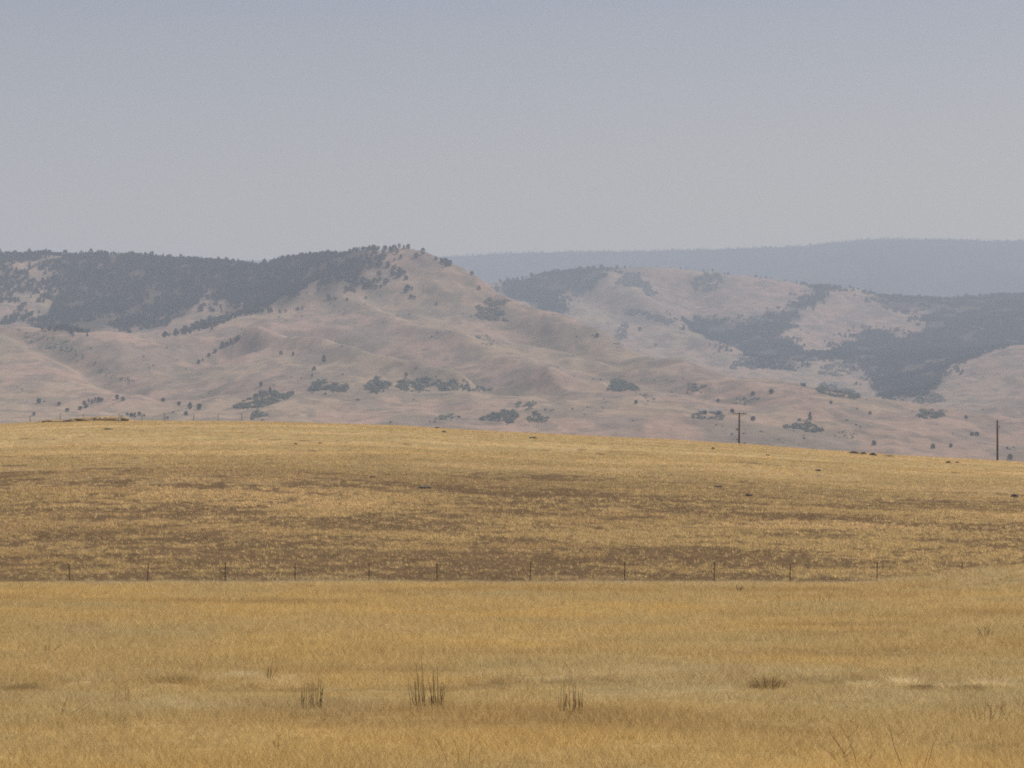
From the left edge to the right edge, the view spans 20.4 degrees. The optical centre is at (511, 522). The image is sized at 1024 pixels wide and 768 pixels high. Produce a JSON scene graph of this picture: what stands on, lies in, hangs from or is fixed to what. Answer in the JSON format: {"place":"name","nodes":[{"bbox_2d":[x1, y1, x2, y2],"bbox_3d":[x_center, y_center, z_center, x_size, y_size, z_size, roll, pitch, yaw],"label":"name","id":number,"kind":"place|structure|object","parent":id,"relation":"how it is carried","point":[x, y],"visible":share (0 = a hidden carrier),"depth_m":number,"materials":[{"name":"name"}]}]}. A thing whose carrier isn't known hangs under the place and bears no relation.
{"place":"outdoors","nodes":[
{"label":"outdoors","id":0,"kind":"place"},
{"bbox_2d":[0,563,1023,767],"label":"meadow grass","id":1,"kind":"structure","parent":0,"point":[886,602],"depth_m":79.22,"materials":[{"name":"yellow plant"}]},
{"bbox_2d":[0,248,1023,461],"bbox_3d":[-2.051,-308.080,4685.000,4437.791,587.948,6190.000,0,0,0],"label":"hills","id":2,"kind":"structure","parent":0,"point":[541,345],"depth_m":3322.84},
{"bbox_2d":[18,329,85,360],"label":"thicket","id":3,"kind":"object","parent":2,"relation":"on","point":[61,346],"visible":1,"depth_m":3348.09,"materials":[{"name":"green plant"}]},
{"bbox_2d":[91,361,134,383],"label":"thicket","id":4,"kind":"object","parent":2,"relation":"on","point":[101,370],"visible":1,"depth_m":3120.92,"materials":[{"name":"green plant"}]},
{"bbox_2d":[250,409,270,419],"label":"thicket","id":5,"kind":"object","parent":2,"relation":"on","point":[254,414],"visible":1,"depth_m":2469.68,"materials":[{"name":"green plant"}]},
{"bbox_2d":[233,390,294,408],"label":"thicket","id":6,"kind":"object","parent":2,"relation":"on","point":[275,396],"visible":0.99,"depth_m":2661.10,"materials":[{"name":"green plant"}]},
{"bbox_2d":[307,379,349,392],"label":"thicket","id":7,"kind":"object","parent":2,"relation":"on","point":[318,386],"visible":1,"depth_m":2788.66,"materials":[{"name":"green plant"}]},
{"bbox_2d":[363,375,392,392],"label":"thicket","id":8,"kind":"object","parent":2,"relation":"on","point":[380,384],"visible":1,"depth_m":2800.51,"materials":[{"name":"green plant"}]},
{"bbox_2d":[396,271,401,276],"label":"tree","id":9,"kind":"object","parent":2,"relation":"on","point":[398,274],"visible":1,"depth_m":4057.97,"materials":[{"name":"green plant"}]},
{"bbox_2d":[395,376,447,392],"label":"thicket","id":10,"kind":"object","parent":2,"relation":"on","point":[442,386],"visible":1,"depth_m":2843.16,"materials":[{"name":"green plant"}]},
{"bbox_2d":[434,413,459,420],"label":"thicket","id":11,"kind":"object","parent":2,"relation":"on","point":[445,416],"visible":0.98,"depth_m":2459.55,"materials":[{"name":"green plant"}]},
{"bbox_2d":[446,378,492,391],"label":"thicket","id":12,"kind":"object","parent":2,"relation":"on","point":[455,386],"visible":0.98,"depth_m":2871.82,"materials":[{"name":"green plant"}]},
{"bbox_2d":[475,334,494,345],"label":"thicket","id":13,"kind":"object","parent":2,"relation":"on","point":[478,337],"visible":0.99,"depth_m":3454.47,"materials":[{"name":"green plant"}]},
{"bbox_2d":[474,297,510,320],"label":"thicket","id":14,"kind":"object","parent":2,"relation":"on","point":[488,315],"visible":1,"depth_m":3904.69,"materials":[{"name":"green plant"}]},
{"bbox_2d":[479,408,520,424],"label":"thicket","id":15,"kind":"object","parent":2,"relation":"on","point":[510,418],"visible":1,"depth_m":2455.07,"materials":[{"name":"green plant"}]},
{"bbox_2d":[0,246,1023,400],"bbox_3d":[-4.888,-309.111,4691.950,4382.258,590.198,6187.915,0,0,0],"label":"forest","id":16,"kind":"object","parent":2,"relation":"on","point":[923,346],"visible":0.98,"depth_m":4659.78,"materials":[{"name":"green plant"}]},
{"bbox_2d":[11,249,1022,449],"bbox_3d":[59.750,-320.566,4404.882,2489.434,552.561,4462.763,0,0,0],"label":"scrub","id":17,"kind":"object","parent":2,"relation":"on","point":[556,367],"visible":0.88,"depth_m":3011.27,"materials":[{"name":"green plant"}]},
{"bbox_2d":[515,400,536,409],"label":"thicket","id":18,"kind":"object","parent":2,"relation":"on","point":[530,405],"visible":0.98,"depth_m":2629.38,"materials":[{"name":"green plant"}]},
{"bbox_2d":[526,410,549,422],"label":"thicket","id":19,"kind":"object","parent":2,"relation":"on","point":[539,417],"visible":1,"depth_m":2448.90,"materials":[{"name":"green plant"}]},
{"bbox_2d":[614,322,629,339],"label":"thicket","id":20,"kind":"object","parent":2,"relation":"on","point":[621,335],"visible":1,"depth_m":5438.66,"materials":[{"name":"green plant"}]},
{"bbox_2d":[606,378,639,391],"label":"thicket","id":21,"kind":"object","parent":2,"relation":"on","point":[619,385],"visible":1,"depth_m":2933.25,"materials":[{"name":"green plant"}]},
{"bbox_2d":[614,271,658,295],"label":"thicket","id":22,"kind":"object","parent":2,"relation":"on","point":[637,279],"visible":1,"depth_m":6333.61,"materials":[{"name":"green plant"}]},
{"bbox_2d":[635,393,655,401],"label":"thicket","id":23,"kind":"object","parent":2,"relation":"on","point":[646,395],"visible":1,"depth_m":2805.26,"materials":[{"name":"green plant"}]},
{"bbox_2d":[625,308,673,325],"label":"thicket","id":24,"kind":"object","parent":2,"relation":"on","point":[655,317],"visible":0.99,"depth_m":5832.32,"materials":[{"name":"green plant"}]},
{"bbox_2d":[686,383,710,393],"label":"thicket","id":25,"kind":"object","parent":2,"relation":"on","point":[695,387],"visible":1,"depth_m":3007.93,"materials":[{"name":"green plant"}]},
{"bbox_2d":[698,409,707,413],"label":"barn","id":26,"kind":"structure","parent":2,"relation":"on","point":[702,411],"depth_m":2519.50,"materials":[{"name":"metal"}]},
{"bbox_2d":[691,271,724,291],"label":"thicket","id":27,"kind":"object","parent":2,"relation":"on","point":[715,276],"visible":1,"depth_m":6458.91,"materials":[{"name":"green plant"}]},
{"bbox_2d":[691,412,725,419],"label":"thicket","id":28,"kind":"object","parent":2,"relation":"on","point":[698,415],"visible":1,"depth_m":2448.93,"materials":[{"name":"green plant"}]},
{"bbox_2d":[709,409,722,414],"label":"barn","id":29,"kind":"structure","parent":2,"relation":"on","point":[716,411],"depth_m":2549.00,"materials":[{"name":"metal"}]},
{"bbox_2d":[729,356,758,369],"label":"thicket","id":30,"kind":"object","parent":2,"relation":"on","point":[739,362],"visible":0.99,"depth_m":4928.81,"materials":[{"name":"green plant"}]},
{"bbox_2d":[732,397,760,403],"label":"thicket","id":31,"kind":"object","parent":2,"relation":"on","point":[753,398],"visible":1,"depth_m":2861.15,"materials":[{"name":"green plant"}]},
{"bbox_2d":[783,418,823,432],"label":"thicket","id":32,"kind":"object","parent":2,"relation":"on","point":[808,424],"visible":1,"depth_m":2468.77,"materials":[{"name":"green plant"}]},
{"bbox_2d":[818,362,856,375],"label":"thicket","id":33,"kind":"object","parent":2,"relation":"on","point":[826,366],"visible":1,"depth_m":4944.72,"materials":[{"name":"green plant"}]},
{"bbox_2d":[815,382,861,399],"bbox_3d":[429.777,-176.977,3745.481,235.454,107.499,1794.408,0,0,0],"label":"thicket","id":34,"kind":"object","parent":2,"relation":"on","point":[823,387],"visible":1,"depth_m":2930.64,"materials":[{"name":"green plant"}]},
{"bbox_2d":[834,430,856,438],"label":"thicket","id":35,"kind":"object","parent":2,"relation":"on","point":[844,435],"visible":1,"depth_m":2429.37,"materials":[{"name":"green plant"}]},
{"bbox_2d":[912,390,946,403],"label":"thicket","id":36,"kind":"object","parent":2,"relation":"on","point":[931,399],"visible":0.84,"depth_m":3938.44,"materials":[{"name":"green plant"}]},
{"bbox_2d":[915,408,945,418],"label":"thicket","id":37,"kind":"object","parent":2,"relation":"on","point":[935,414],"visible":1,"depth_m":2741.63,"materials":[{"name":"green plant"}]},
{"bbox_2d":[0,420,1023,767],"bbox_3d":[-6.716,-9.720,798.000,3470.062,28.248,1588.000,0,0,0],"label":"ground","id":38,"kind":"structure","parent":0,"point":[332,557],"depth_m":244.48,"materials":[{"name":"plant"}]},
{"bbox_2d":[0,681,55,690],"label":"grass tussock","id":39,"kind":"object","parent":38,"relation":"on","point":[29,686],"depth_m":71.50,"materials":[{"name":"beige plant"}]},
{"bbox_2d":[38,419,62,422],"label":"mound","id":40,"kind":"object","parent":38,"relation":"on","point":[56,420],"visible":0.38,"depth_m":586.20,"materials":[{"name":"soil"}]},
{"bbox_2d":[60,416,137,421],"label":"mound","id":41,"kind":"object","parent":38,"relation":"on","point":[111,418],"visible":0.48,"depth_m":573.84,"materials":[{"name":"soil"}]},
{"bbox_2d":[48,413,193,420],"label":"wire fence","id":42,"kind":"object","parent":38,"relation":"on","point":[164,416],"visible":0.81,"depth_m":593.51,"materials":[{"name":"metal"}]},
{"bbox_2d":[133,672,212,685],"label":"grass tussock","id":43,"kind":"object","parent":38,"relation":"on","point":[173,678],"depth_m":73.27,"materials":[{"name":"brown plant"}]},
{"bbox_2d":[223,666,268,679],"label":"grass tussock","id":44,"kind":"object","parent":38,"relation":"on","point":[239,674],"depth_m":74.66,"materials":[{"name":"beige plant"}]},
{"bbox_2d":[266,658,277,680],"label":"stalk clump","id":45,"kind":"object","parent":38,"relation":"on","point":[270,671],"visible":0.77,"depth_m":74.67,"materials":[{"name":"brown plant"}]},
{"bbox_2d":[301,679,323,708],"bbox_3d":[-4.473,3.842,63.741,0.512,0.750,0.372,0,0,0],"label":"stalk clump","id":46,"kind":"object","parent":38,"relation":"on","point":[320,700],"visible":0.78,"depth_m":63.73,"materials":[{"name":"brown plant"}]},
{"bbox_2d":[408,655,424,708],"bbox_3d":[-2.101,3.566,63.376,0.420,1.271,0.439,0,0,0],"label":"stalk clump","id":47,"kind":"object","parent":38,"relation":"on","point":[415,697],"visible":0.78,"depth_m":63.36,"materials":[{"name":"brown plant"}]},
{"bbox_2d":[428,668,445,705],"bbox_3d":[-1.633,3.675,63.580,0.346,1.061,0.569,0,0,23],"label":"stalk clump","id":48,"kind":"object","parent":38,"relation":"on","point":[437,694],"visible":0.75,"depth_m":63.50,"materials":[{"name":"brown plant"}]},
{"bbox_2d":[436,732,471,766],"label":"twig weed","id":49,"kind":"object","parent":38,"relation":"on","point":[457,750],"visible":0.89,"depth_m":48.35,"materials":[{"name":"brown plant"}]},
{"bbox_2d":[12,562,1005,580],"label":"wire fence","id":50,"kind":"object","parent":38,"relation":"on","point":[479,573],"visible":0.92,"depth_m":205.98,"materials":[{"name":"metal"}]},
{"bbox_2d":[0,466,1023,580],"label":"stubble","id":51,"kind":"object","parent":38,"relation":"on","point":[518,497],"visible":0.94,"depth_m":261.99,"materials":[{"name":"brown plant"}]},
{"bbox_2d":[558,683,582,713],"bbox_3d":[1.288,3.826,61.810,0.538,0.755,0.694,0,0,8],"label":"stalk clump","id":52,"kind":"object","parent":38,"relation":"on","point":[574,702],"visible":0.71,"depth_m":61.77,"materials":[{"name":"brown plant"}]},
{"bbox_2d":[733,412,745,443],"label":"utility pole","id":53,"kind":"object","parent":38,"relation":"on","point":[739,413],"visible":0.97,"depth_m":585.86,"materials":[{"name":"wood"}]},
{"bbox_2d":[735,676,793,689],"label":"grass tussock","id":54,"kind":"object","parent":38,"relation":"on","point":[768,685],"depth_m":72.14,"materials":[{"name":"beige plant"}]},
{"bbox_2d":[754,675,785,689],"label":"bush weed","id":55,"kind":"object","parent":38,"relation":"on","point":[772,684],"visible":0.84,"depth_m":71.57,"materials":[{"name":"brown plant"}]},
{"bbox_2d":[816,726,873,766],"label":"twig weed","id":56,"kind":"object","parent":38,"relation":"on","point":[843,751],"visible":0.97,"depth_m":47.78,"materials":[{"name":"brown plant"}]},
{"bbox_2d":[840,675,900,689],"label":"grass tussock","id":57,"kind":"object","parent":38,"relation":"on","point":[864,682],"depth_m":72.40,"materials":[{"name":"beige plant"}]},
{"bbox_2d":[881,673,931,687],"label":"grass tussock","id":58,"kind":"object","parent":38,"relation":"on","point":[906,681],"depth_m":72.71,"materials":[{"name":"beige plant"}]},
{"bbox_2d":[889,727,933,764],"bbox_3d":[6.695,3.782,47.892,0.764,0.794,0.263,0,0,-9],"label":"twig weed","id":59,"kind":"object","parent":38,"relation":"on","point":[897,754],"visible":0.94,"depth_m":47.77,"materials":[{"name":"brown plant"}]},
{"bbox_2d":[896,683,939,690],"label":"grass tussock","id":60,"kind":"object","parent":38,"relation":"on","point":[926,688],"depth_m":71.24,"materials":[{"name":"beige plant"}]},
{"bbox_2d":[914,680,984,689],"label":"grass tussock","id":61,"kind":"object","parent":38,"relation":"on","point":[953,683],"depth_m":71.55,"materials":[{"name":"beige plant"}]},
{"bbox_2d":[944,683,987,691],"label":"grass tussock","id":62,"kind":"object","parent":38,"relation":"on","point":[960,686],"depth_m":70.69,"materials":[{"name":"beige plant"}]},
{"bbox_2d":[959,701,1011,721],"bbox_3d":[9.829,3.932,59.027,1.203,0.501,0.328,0,0,-13],"label":"bush weed","id":63,"kind":"object","parent":38,"relation":"on","point":[984,710],"visible":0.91,"depth_m":59.03,"materials":[{"name":"brown plant"}]},
{"bbox_2d":[968,676,1022,688],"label":"grass tussock","id":64,"kind":"object","parent":38,"relation":"on","point":[991,683],"depth_m":72.25,"materials":[{"name":"beige plant"}]},
{"bbox_2d":[996,420,999,459],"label":"utility pole","id":65,"kind":"object","parent":38,"relation":"on","point":[997,458],"visible":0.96,"depth_m":544.80,"materials":[{"name":"wood"}]},
{"bbox_2d":[0,0,1023,259],"label":"sky","id":66,"kind":"structure","parent":0,"point":[235,129],"materials":[{"name":"grey"}]},
{"bbox_2d":[235,239,1023,298],"bbox_3d":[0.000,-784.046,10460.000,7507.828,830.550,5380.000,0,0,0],"label":"distant plateau","id":67,"kind":"structure","parent":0,"point":[885,284],"depth_m":11433.28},
{"bbox_2d":[438,237,1023,297],"bbox_3d":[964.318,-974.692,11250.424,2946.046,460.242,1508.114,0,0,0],"label":"distant forest","id":68,"kind":"object","parent":67,"relation":"on","point":[838,257],"visible":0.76,"depth_m":11610.91,"materials":[{"name":"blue plant"}]}
]}

